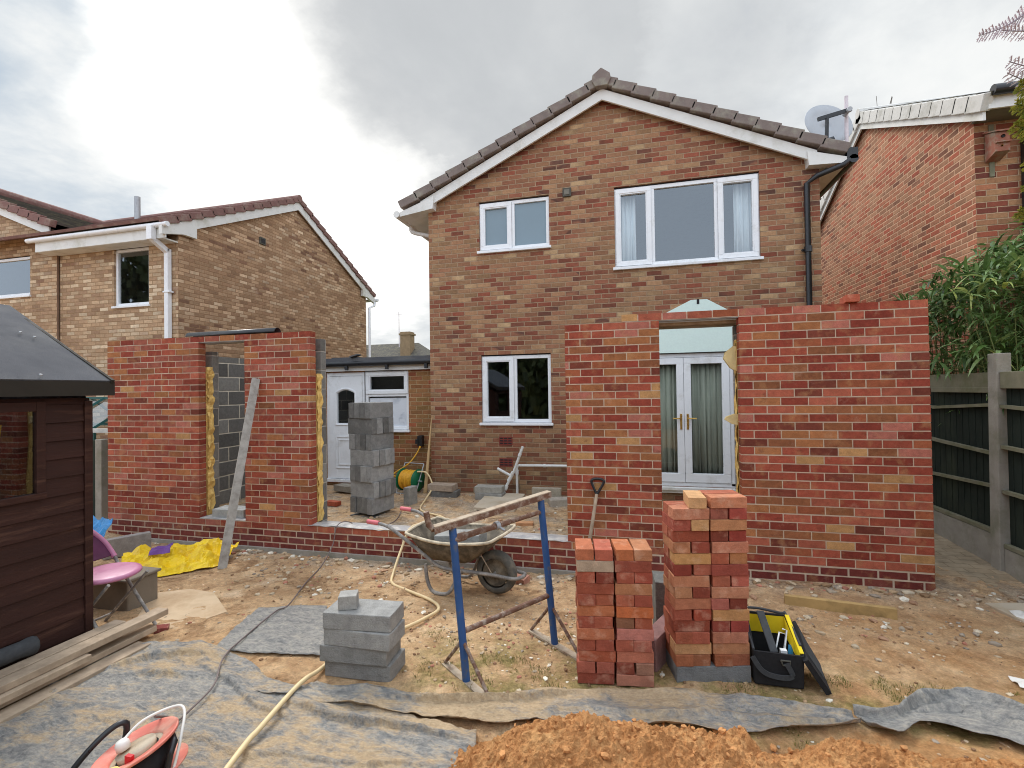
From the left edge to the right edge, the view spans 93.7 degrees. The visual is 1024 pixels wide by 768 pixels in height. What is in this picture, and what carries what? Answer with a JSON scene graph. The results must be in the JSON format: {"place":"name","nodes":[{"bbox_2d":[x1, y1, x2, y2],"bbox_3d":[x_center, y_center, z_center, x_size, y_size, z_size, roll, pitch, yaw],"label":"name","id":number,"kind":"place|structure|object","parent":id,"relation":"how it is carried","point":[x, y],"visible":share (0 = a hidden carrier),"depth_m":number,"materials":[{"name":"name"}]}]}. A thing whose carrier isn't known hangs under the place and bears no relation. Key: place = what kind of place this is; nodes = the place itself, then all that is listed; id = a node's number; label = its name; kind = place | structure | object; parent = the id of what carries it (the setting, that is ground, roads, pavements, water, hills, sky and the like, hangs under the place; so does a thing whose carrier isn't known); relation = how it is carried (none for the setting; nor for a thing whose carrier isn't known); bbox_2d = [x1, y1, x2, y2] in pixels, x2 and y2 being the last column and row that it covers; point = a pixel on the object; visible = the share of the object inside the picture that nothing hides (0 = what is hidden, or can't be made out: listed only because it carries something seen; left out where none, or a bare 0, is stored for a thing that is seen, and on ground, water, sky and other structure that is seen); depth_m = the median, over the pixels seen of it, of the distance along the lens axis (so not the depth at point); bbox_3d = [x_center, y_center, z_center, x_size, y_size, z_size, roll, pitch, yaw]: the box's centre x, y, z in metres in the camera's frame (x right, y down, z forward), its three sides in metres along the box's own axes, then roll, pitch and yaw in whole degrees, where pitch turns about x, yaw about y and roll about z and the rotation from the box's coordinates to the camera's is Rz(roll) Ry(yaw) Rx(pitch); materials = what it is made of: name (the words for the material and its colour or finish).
{"place":"outdoors","nodes":[
{"label":"outdoors","id":0,"kind":"place"},
{"bbox_2d":[366,311,429,356],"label":"distant house","id":1,"kind":"structure","parent":0,"point":[406,346],"depth_m":45.95,"materials":[{"name":"tile"}]},
{"bbox_2d":[0,485,1023,762],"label":"ground","id":2,"kind":"structure","parent":0,"point":[834,653],"depth_m":3.39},
{"bbox_2d":[0,304,114,669],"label":"shed","id":3,"kind":"structure","parent":2,"relation":"on","point":[49,383],"depth_m":3.17,"materials":[{"name":"brown wood"}]},
{"bbox_2d":[0,401,92,633],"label":"trim","id":4,"kind":"structure","parent":3,"relation":"in","point":[39,408],"depth_m":3.30,"materials":[{"name":"brown wood"}]},
{"bbox_2d":[0,188,119,340],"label":"end house","id":5,"kind":"structure","parent":2,"relation":"on","point":[29,282],"depth_m":10.12,"materials":[{"name":"brick"}]},
{"bbox_2d":[0,641,150,723],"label":"timber plank","id":6,"kind":"object","parent":2,"relation":"on","point":[16,709],"visible":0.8,"depth_m":2.88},
{"bbox_2d":[0,624,156,708],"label":"timber plank","id":7,"kind":"object","parent":6,"relation":"on","point":[100,652],"visible":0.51,"depth_m":3.19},
{"bbox_2d":[0,653,91,704],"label":"timber plank","id":8,"kind":"object","parent":7,"relation":"on","point":[27,686],"visible":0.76,"depth_m":2.79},
{"bbox_2d":[0,607,167,693],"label":"timber plank","id":9,"kind":"object","parent":8,"relation":"on","point":[25,674],"visible":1,"depth_m":3.00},
{"bbox_2d":[93,428,107,519],"bbox_3d":[-6.622,1.411,7.178,2.400,1.460,0.420,-1,-1,14],"label":"side fence","id":10,"kind":"object","parent":2,"relation":"on","point":[100,478],"visible":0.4,"depth_m":6.77,"materials":[{"name":"concrete"}]},
{"bbox_2d":[93,530,156,628],"bbox_3d":[-3.076,1.452,3.579,0.665,0.795,0.407,-1,-1,14],"label":"folding chair","id":11,"kind":"object","parent":2,"relation":"on","point":[117,570],"visible":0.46,"depth_m":3.65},
{"bbox_2d":[93,566,160,610],"bbox_3d":[-3.325,1.747,4.073,0.540,0.310,0.300,-1,-1,14],"label":"storage box","id":12,"kind":"object","parent":2,"relation":"on","point":[115,593],"visible":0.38,"depth_m":3.95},
{"bbox_2d":[103,531,150,559],"bbox_3d":[-4.462,1.868,5.566,0.102,0.217,0.442,-2,-1,42],"label":"concrete block","id":13,"kind":"object","parent":2,"relation":"on","point":[120,545],"depth_m":5.54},
{"bbox_2d":[121,538,238,576],"bbox_3d":[-3.540,1.853,5.163,1.089,0.221,0.803,0,-1,-38],"label":"yellow sheet","id":14,"kind":"object","parent":2,"relation":"on","point":[180,558],"visible":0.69,"depth_m":5.16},
{"bbox_2d":[138,589,226,633],"bbox_3d":[-2.697,1.855,3.975,0.630,0.034,0.898,0,-1,-26],"label":"pile","id":15,"kind":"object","parent":2,"relation":"on","point":[179,605],"depth_m":4.00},
{"bbox_2d":[0,195,378,438],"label":"neighbour house","id":16,"kind":"structure","parent":2,"relation":"on","point":[283,264],"depth_m":10.04,"materials":[{"name":"brick"}]},
{"bbox_2d":[111,246,149,308],"bbox_3d":[-7.482,-2.101,9.477,0.950,1.197,0.145,-1,-1,14],"label":"window","id":17,"kind":"structure","parent":16,"relation":"in","point":[118,252],"depth_m":9.56,"materials":[{"name":"plastic"}]},
{"bbox_2d":[219,357,245,504],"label":"block wall","id":18,"kind":"structure","parent":2,"relation":"on","point":[231,398],"depth_m":7.78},
{"bbox_2d":[0,640,476,767],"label":"plastic sheet","id":19,"kind":"object","parent":2,"relation":"on","point":[229,712],"visible":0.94,"depth_m":2.52,"materials":[{"name":"plastic"}]},
{"bbox_2d":[71,704,187,767],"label":"cable reel","id":20,"kind":"object","parent":19,"relation":"on","point":[154,744],"visible":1,"depth_m":2.07,"materials":[{"name":"plastic"}]},
{"bbox_2d":[217,378,259,568],"bbox_3d":[-3.055,0.950,5.391,0.090,2.053,0.663,-1,-1,7],"label":"straight edge","id":21,"kind":"object","parent":2,"relation":"on","point":[236,487],"visible":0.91,"depth_m":5.35,"materials":[{"name":"grey wood"}]},
{"bbox_2d":[217,605,326,654],"bbox_3d":[-1.659,1.803,3.559,0.763,0.056,0.830,-1,-1,-4],"label":"plastic sheet","id":22,"kind":"object","parent":2,"relation":"on","point":[296,629],"visible":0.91,"depth_m":3.46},
{"bbox_2d":[224,471,442,767],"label":"hose","id":23,"kind":"object","parent":2,"relation":"on","point":[256,732],"visible":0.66,"depth_m":2.84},
{"bbox_2d":[151,538,574,574],"bbox_3d":[-0.837,2.111,5.318,9.300,0.440,0.380,-1,-1,14],"label":"footing","id":24,"kind":"object","parent":2,"relation":"on","point":[308,553],"depth_m":5.36,"materials":[{"name":"concrete"}]},
{"bbox_2d":[107,299,935,590],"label":"extension wall","id":25,"kind":"structure","parent":24,"relation":"on","point":[830,418],"depth_m":4.65,"materials":[{"name":"brick"}]},
{"bbox_2d":[185,328,280,336],"bbox_3d":[-3.430,-0.630,5.887,1.310,0.062,0.116,-1,-1,14],"label":"gutter length","id":26,"kind":"object","parent":25,"relation":"on","point":[238,332],"visible":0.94,"depth_m":5.84,"materials":[{"name":"black plastic"}]},
{"bbox_2d":[325,648,404,681],"bbox_3d":[-0.922,1.751,3.028,0.442,0.102,0.216,-1,-1,12],"label":"concrete block","id":27,"kind":"object","parent":2,"relation":"on","point":[391,670],"depth_m":2.93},
{"bbox_2d":[319,639,400,666],"bbox_3d":[-0.948,1.650,3.014,0.441,0.102,0.219,-1,-1,10],"label":"concrete block","id":28,"kind":"object","parent":27,"relation":"on","point":[338,654],"depth_m":2.91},
{"bbox_2d":[324,619,404,651],"bbox_3d":[-0.919,1.547,3.003,0.442,0.102,0.217,-1,-1,13],"label":"concrete block","id":29,"kind":"object","parent":28,"relation":"on","point":[379,641],"depth_m":2.90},
{"bbox_2d":[323,598,403,632],"bbox_3d":[-0.928,1.446,3.011,0.442,0.102,0.216,-1,-1,9],"label":"concrete block","id":30,"kind":"object","parent":29,"relation":"on","point":[380,616],"depth_m":2.93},
{"bbox_2d":[350,513,383,517],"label":"concrete block","id":31,"kind":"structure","parent":2,"relation":"on","point":[375,515],"depth_m":6.62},
{"bbox_2d":[350,496,356,512],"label":"concrete block","id":32,"kind":"object","parent":31,"relation":"on","point":[353,503],"depth_m":6.60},
{"bbox_2d":[350,481,378,498],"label":"concrete block","id":33,"kind":"object","parent":32,"relation":"on","point":[365,490],"depth_m":6.52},
{"bbox_2d":[350,465,355,480],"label":"concrete block","id":34,"kind":"object","parent":33,"relation":"on","point":[352,472],"depth_m":6.63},
{"bbox_2d":[385,448,389,464],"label":"concrete block","id":35,"kind":"object","parent":34,"relation":"on","point":[387,455],"depth_m":6.66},
{"bbox_2d":[349,434,354,449],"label":"concrete block","id":36,"kind":"object","parent":35,"relation":"on","point":[352,441],"depth_m":6.63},
{"bbox_2d":[348,418,376,434],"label":"concrete block","id":37,"kind":"object","parent":36,"relation":"on","point":[362,426],"depth_m":6.56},
{"bbox_2d":[366,463,393,482],"bbox_3d":[-1.830,1.225,6.658,0.102,0.219,0.441,-1,-1,28],"label":"concrete block","id":38,"kind":"object","parent":33,"relation":"on","point":[378,473],"depth_m":6.58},
{"bbox_2d":[350,449,378,466],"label":"concrete block","id":39,"kind":"object","parent":38,"relation":"on","point":[364,458],"depth_m":6.53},
{"bbox_2d":[326,354,431,487],"bbox_3d":[-2.438,0.748,10.172,3.070,2.540,3.457,-1,-1,14],"label":"side porch","id":40,"kind":"object","parent":2,"relation":"on","point":[402,384],"visible":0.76,"depth_m":8.63,"materials":[{"name":"brick"}]},
{"bbox_2d":[327,372,364,482],"bbox_3d":[-3.054,0.792,8.830,0.830,2.005,0.140,-1,-1,14],"label":"door","id":41,"kind":"structure","parent":40,"relation":"in","point":[338,450],"depth_m":8.85,"materials":[{"name":"plastic"}]},
{"bbox_2d":[365,370,410,431],"bbox_3d":[-2.247,0.301,8.628,0.930,1.117,0.145,-1,-1,14],"label":"window","id":42,"kind":"structure","parent":40,"relation":"in","point":[400,405],"depth_m":8.61,"materials":[{"name":"plastic"}]},
{"bbox_2d":[396,462,424,493],"bbox_3d":[-1.679,1.584,8.055,0.493,0.490,0.370,-1,-1,27],"label":"hose reel","id":43,"kind":"object","parent":2,"relation":"on","point":[405,477],"visible":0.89,"depth_m":7.99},
{"bbox_2d":[366,506,526,595],"bbox_3d":[-0.570,1.581,4.497,1.492,0.629,0.657,-1,-1,22],"label":"wheelbarrow","id":44,"kind":"object","parent":2,"relation":"on","point":[497,571],"visible":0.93,"depth_m":4.30,"materials":[{"name":"metal"}]},
{"bbox_2d":[423,490,576,692],"bbox_3d":[-0.078,1.268,3.030,0.969,1.048,0.515,0,-1,-36],"label":"trestle","id":45,"kind":"object","parent":2,"relation":"on","point":[451,526],"visible":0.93,"depth_m":3.02,"materials":[{"name":"blue paint"}]},
{"bbox_2d":[93,493,1023,760],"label":"rubble","id":46,"kind":"object","parent":2,"relation":"on","point":[976,632],"visible":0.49,"depth_m":3.90,"materials":[{"name":"stone"}]},
{"bbox_2d":[256,681,861,731],"bbox_3d":[0.150,1.739,2.621,3.285,0.067,0.330,-1,-1,4],"label":"plastic sheet","id":47,"kind":"object","parent":2,"relation":"on","point":[687,706],"visible":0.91,"depth_m":2.61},
{"bbox_2d":[393,68,858,500],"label":"house","id":48,"kind":"structure","parent":2,"relation":"on","point":[518,228],"depth_m":7.58,"materials":[{"name":"brick"}]},
{"bbox_2d":[477,195,550,253],"bbox_3d":[0.029,-2.587,7.832,1.235,0.865,0.145,-1,-1,14],"label":"window","id":49,"kind":"structure","parent":48,"relation":"in","point":[522,224],"depth_m":7.84,"materials":[{"name":"plastic"}]},
{"bbox_2d":[479,353,553,425],"bbox_3d":[0.067,0.092,7.798,1.222,1.156,0.145,-1,-1,14],"label":"window","id":50,"kind":"structure","parent":48,"relation":"in","point":[511,358],"depth_m":7.81,"materials":[{"name":"plastic"}]},
{"bbox_2d":[621,195,636,260],"bbox_3d":[1.826,-2.355,7.552,0.248,1.450,0.064,-1,-1,14],"label":"curtain","id":51,"kind":"object","parent":48,"relation":"attached to","point":[628,227],"visible":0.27,"depth_m":7.55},
{"bbox_2d":[659,353,679,472],"bbox_3d":[2.235,0.512,7.381,0.704,2.000,0.059,-1,-1,14],"label":"curtain","id":52,"kind":"object","parent":48,"relation":"attached to","point":[668,414],"visible":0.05,"depth_m":7.33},
{"bbox_2d":[613,172,763,270],"bbox_3d":[2.583,-2.411,7.185,2.109,1.289,0.145,-1,-1,14],"label":"window","id":53,"kind":"structure","parent":48,"relation":"in","point":[718,182],"depth_m":7.12,"materials":[{"name":"plastic"}]},
{"bbox_2d":[659,299,732,353],"bbox_3d":[2.605,-0.855,7.113,3.100,0.784,0.032,-1,-1,14],"label":"gable board","id":54,"kind":"object","parent":48,"relation":"attached to","point":[697,340],"visible":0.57,"depth_m":7.07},
{"bbox_2d":[659,352,735,492],"bbox_3d":[2.565,0.579,7.139,1.460,2.070,0.170,-1,-1,14],"label":"french door","id":55,"kind":"structure","parent":48,"relation":"in","point":[695,481],"depth_m":7.11,"materials":[{"name":"plastic"}]},
{"bbox_2d":[683,352,722,481],"bbox_3d":[2.943,0.499,7.203,0.684,2.000,0.059,-1,-1,14],"label":"curtain","id":56,"kind":"object","parent":48,"relation":"attached to","point":[706,410],"visible":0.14,"depth_m":7.20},
{"bbox_2d":[733,182,751,251],"bbox_3d":[3.455,-2.385,7.141,0.288,1.450,0.065,-1,-1,14],"label":"curtain","id":57,"kind":"object","parent":48,"relation":"attached to","point":[742,217],"visible":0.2,"depth_m":7.15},
{"bbox_2d":[804,105,852,140],"bbox_3d":[4.601,-3.733,6.910,0.677,0.816,0.473,-1,-1,14],"label":"satellite dish","id":58,"kind":"object","parent":48,"relation":"attached to","point":[827,120],"visible":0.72,"depth_m":7.04,"materials":[{"name":"grey metal"}]},
{"bbox_2d":[615,667,653,686],"bbox_3d":[0.729,1.744,2.868,0.217,0.066,0.105,-1,-1,6],"label":"brick","id":59,"kind":"object","parent":2,"relation":"on","point":[633,680],"visible":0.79,"depth_m":2.82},
{"bbox_2d":[634,663,653,675],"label":"brick","id":60,"kind":"object","parent":59,"relation":"on","point":[646,669],"visible":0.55,"depth_m":2.81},
{"bbox_2d":[615,648,653,662],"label":"brick","id":61,"kind":"object","parent":60,"relation":"on","point":[635,657],"visible":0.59,"depth_m":2.83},
{"bbox_2d":[633,640,651,651],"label":"brick","id":62,"kind":"object","parent":61,"relation":"on","point":[642,646],"visible":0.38,"depth_m":2.82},
{"bbox_2d":[615,624,653,640],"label":"brick","id":63,"kind":"object","parent":62,"relation":"on","point":[635,634],"visible":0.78,"depth_m":2.83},
{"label":"brick","id":64,"kind":"object","parent":62,"relation":"on","visible":0},
{"bbox_2d":[614,609,633,628],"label":"brick","id":65,"kind":"object","parent":64,"relation":"on","point":[628,623],"visible":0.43,"depth_m":2.83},
{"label":"brick","id":66,"kind":"object","parent":65,"relation":"on","visible":0},
{"bbox_2d":[613,593,633,606],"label":"brick","id":67,"kind":"object","parent":66,"relation":"on","point":[624,600],"visible":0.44,"depth_m":2.83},
{"bbox_2d":[613,577,651,594],"bbox_3d":[0.720,1.212,2.879,0.217,0.066,0.105,-1,-1,5],"label":"brick","id":68,"kind":"object","parent":67,"relation":"on","point":[632,589],"visible":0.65,"depth_m":2.83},
{"bbox_2d":[652,614,665,671],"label":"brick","id":69,"kind":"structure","parent":2,"relation":"on","point":[659,645],"depth_m":3.00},
{"bbox_2d":[652,571,664,623],"bbox_3d":[1.052,1.578,3.381,0.102,0.441,0.219,-1,-1,10],"label":"concrete block","id":70,"kind":"object","parent":69,"relation":"on","point":[658,590],"depth_m":3.28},
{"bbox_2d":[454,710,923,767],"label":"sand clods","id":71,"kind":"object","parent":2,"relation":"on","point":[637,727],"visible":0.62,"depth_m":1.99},
{"bbox_2d":[666,649,750,682],"bbox_3d":[1.197,1.720,2.946,0.442,0.102,0.216,-1,-1,1],"label":"concrete block","id":72,"kind":"object","parent":2,"relation":"on","point":[736,674],"depth_m":2.84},
{"bbox_2d":[692,654,709,665],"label":"brick","id":73,"kind":"object","parent":72,"relation":"on","point":[701,659],"visible":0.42,"depth_m":2.84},
{"bbox_2d":[670,635,710,654],"bbox_3d":[1.076,1.572,2.899,0.217,0.066,0.105,-1,-1,0],"label":"brick","id":74,"kind":"object","parent":73,"relation":"on","point":[690,648],"visible":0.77,"depth_m":2.85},
{"bbox_2d":[665,618,692,643],"bbox_3d":[1.022,1.508,2.948,0.103,0.067,0.217,-1,-1,0],"label":"brick","id":75,"kind":"object","parent":74,"relation":"on","point":[680,637],"visible":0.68,"depth_m":2.84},
{"bbox_2d":[668,613,709,631],"bbox_3d":[1.069,1.440,2.903,0.217,0.067,0.103,-1,-1,3],"label":"brick","id":76,"kind":"object","parent":75,"relation":"on","point":[692,625],"visible":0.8,"depth_m":2.85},
{"bbox_2d":[691,609,710,620],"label":"brick","id":77,"kind":"object","parent":76,"relation":"on","point":[701,614],"visible":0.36,"depth_m":2.85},
{"bbox_2d":[670,593,710,609],"bbox_3d":[1.075,1.307,2.901,0.216,0.066,0.104,-1,-1,-1],"label":"brick","id":78,"kind":"object","parent":77,"relation":"on","point":[689,603],"visible":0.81,"depth_m":2.85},
{"bbox_2d":[663,574,691,598],"bbox_3d":[1.017,1.242,2.955,0.104,0.066,0.217,-1,-1,-1],"label":"brick","id":79,"kind":"object","parent":78,"relation":"on","point":[680,592],"visible":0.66,"depth_m":2.85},
{"bbox_2d":[668,570,709,586],"bbox_3d":[1.067,1.173,2.900,0.217,0.066,0.105,-1,-1,2],"label":"brick","id":80,"kind":"object","parent":79,"relation":"on","point":[692,580],"visible":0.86,"depth_m":2.85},
{"bbox_2d":[664,553,690,575],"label":"brick","id":81,"kind":"object","parent":80,"relation":"on","point":[679,570],"visible":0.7,"depth_m":2.85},
{"bbox_2d":[669,549,710,564],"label":"brick","id":82,"kind":"object","parent":81,"relation":"on","point":[687,558],"visible":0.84,"depth_m":2.85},
{"bbox_2d":[690,541,708,552],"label":"brick","id":83,"kind":"object","parent":82,"relation":"on","point":[699,547],"visible":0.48,"depth_m":2.85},
{"bbox_2d":[668,527,708,541],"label":"brick","id":84,"kind":"object","parent":83,"relation":"on","point":[688,536],"visible":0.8,"depth_m":2.86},
{"bbox_2d":[662,511,690,530],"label":"brick","id":85,"kind":"object","parent":84,"relation":"on","point":[676,525],"visible":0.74,"depth_m":2.85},
{"bbox_2d":[668,505,709,519],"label":"brick","id":86,"kind":"object","parent":85,"relation":"on","point":[680,512],"visible":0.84,"depth_m":2.85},
{"bbox_2d":[710,651,732,666],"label":"brick","id":87,"kind":"object","parent":72,"relation":"on","point":[726,660],"visible":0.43,"depth_m":2.83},
{"bbox_2d":[710,640,749,653],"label":"brick","id":88,"kind":"object","parent":87,"relation":"on","point":[730,648],"visible":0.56,"depth_m":2.85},
{"bbox_2d":[730,631,748,642],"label":"brick","id":89,"kind":"object","parent":88,"relation":"on","point":[739,637],"visible":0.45,"depth_m":2.84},
{"bbox_2d":[730,620,748,631],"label":"brick","id":90,"kind":"object","parent":89,"relation":"on","point":[739,626],"visible":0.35,"depth_m":2.84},
{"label":"brick","id":91,"kind":"object","parent":90,"relation":"on","visible":0},
{"bbox_2d":[729,598,746,608],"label":"brick","id":92,"kind":"object","parent":91,"relation":"on","point":[737,603],"visible":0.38,"depth_m":2.84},
{"bbox_2d":[710,584,748,597],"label":"brick","id":93,"kind":"object","parent":92,"relation":"on","point":[731,592],"visible":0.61,"depth_m":2.84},
{"bbox_2d":[709,575,730,586],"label":"brick","id":94,"kind":"object","parent":93,"relation":"on","point":[719,581],"visible":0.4,"depth_m":2.85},
{"bbox_2d":[711,563,747,575],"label":"brick","id":95,"kind":"object","parent":94,"relation":"on","point":[729,569],"visible":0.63,"depth_m":2.84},
{"bbox_2d":[709,551,728,564],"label":"brick","id":96,"kind":"object","parent":95,"relation":"on","point":[719,558],"visible":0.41,"depth_m":2.85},
{"label":"brick","id":97,"kind":"object","parent":96,"relation":"on","visible":0},
{"bbox_2d":[728,530,745,540],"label":"brick","id":98,"kind":"object","parent":97,"relation":"on","point":[739,535],"visible":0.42,"depth_m":2.85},
{"bbox_2d":[709,518,746,530],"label":"brick","id":99,"kind":"object","parent":98,"relation":"on","point":[728,524],"visible":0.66,"depth_m":2.85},
{"bbox_2d":[728,508,746,518],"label":"brick","id":100,"kind":"object","parent":99,"relation":"on","point":[737,513],"visible":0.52,"depth_m":2.84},
{"bbox_2d":[704,493,746,507],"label":"brick","id":101,"kind":"object","parent":100,"relation":"on","point":[736,500],"visible":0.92,"depth_m":2.85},
{"bbox_2d":[402,629,1019,748],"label":"grass","id":102,"kind":"structure","parent":2,"relation":"on","point":[878,682],"depth_m":2.83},
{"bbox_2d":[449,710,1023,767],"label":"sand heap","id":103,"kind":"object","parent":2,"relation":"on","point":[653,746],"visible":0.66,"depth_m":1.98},
{"bbox_2d":[747,606,831,694],"bbox_3d":[1.648,1.589,2.897,0.449,0.348,0.324,-1,-1,14],"label":"tool bag","id":104,"kind":"object","parent":2,"relation":"on","point":[770,664],"visible":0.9,"depth_m":2.82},
{"bbox_2d":[784,594,897,619],"bbox_3d":[2.535,1.728,3.728,0.737,0.090,0.045,-1,-1,22],"label":"timber batten","id":105,"kind":"object","parent":2,"relation":"on","point":[855,608],"visible":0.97,"depth_m":3.70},
{"bbox_2d":[820,81,1023,373],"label":"house","id":106,"kind":"structure","parent":2,"relation":"on","point":[909,189],"depth_m":7.32,"materials":[{"name":"brick"}]},
{"bbox_2d":[983,124,1011,176],"bbox_3d":[6.044,-2.953,5.972,0.180,0.660,0.227,-1,-1,14],"label":"bird box","id":107,"kind":"object","parent":106,"relation":"attached to","point":[997,145],"visible":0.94,"depth_m":5.96,"materials":[{"name":"brown wood"}]},
{"bbox_2d":[853,687,1023,744],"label":"plastic sheet","id":108,"kind":"object","parent":2,"relation":"on","point":[979,711],"visible":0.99,"depth_m":2.50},
{"bbox_2d":[890,218,1023,425],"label":"bamboo bush","id":109,"kind":"object","parent":2,"relation":"on","point":[972,291],"visible":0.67,"depth_m":4.94,"materials":[{"name":"plant"}]},
{"bbox_2d":[930,353,1023,583],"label":"fence","id":110,"kind":"object","parent":2,"relation":"on","point":[977,448],"visible":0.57,"depth_m":4.59,"materials":[{"name":"concrete"}]},
{"bbox_2d":[976,5,1023,222],"bbox_3d":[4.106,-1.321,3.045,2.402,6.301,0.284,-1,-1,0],"label":"conifer tree","id":111,"kind":"object","parent":2,"relation":"on","point":[1019,103],"visible":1,"depth_m":2.98,"materials":[{"name":"green plant"}]},
{"bbox_2d":[0,0,1023,349],"label":"sky","id":112,"kind":"structure","parent":0,"point":[351,108],"materials":[{"name":"white"}]},
{"bbox_2d":[934,532,1019,593],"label":"path","id":113,"kind":"structure","parent":0,"point":[954,559],"depth_m":4.44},
{"bbox_3d":[-3.040,1.718,2.268,0.155,0.040,1.543,-1,-1,14],"label":"timber plank","id":114,"kind":"object","parent":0,"visible":0},
{"bbox_2d":[0,620,125,678],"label":"timber plank","id":115,"kind":"object","parent":114,"relation":"on","point":[20,665],"visible":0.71,"depth_m":3.01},
{"bbox_2d":[0,636,39,666],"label":"plastic roll","id":116,"kind":"object","parent":115,"relation":"on","point":[24,648],"visible":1,"depth_m":2.87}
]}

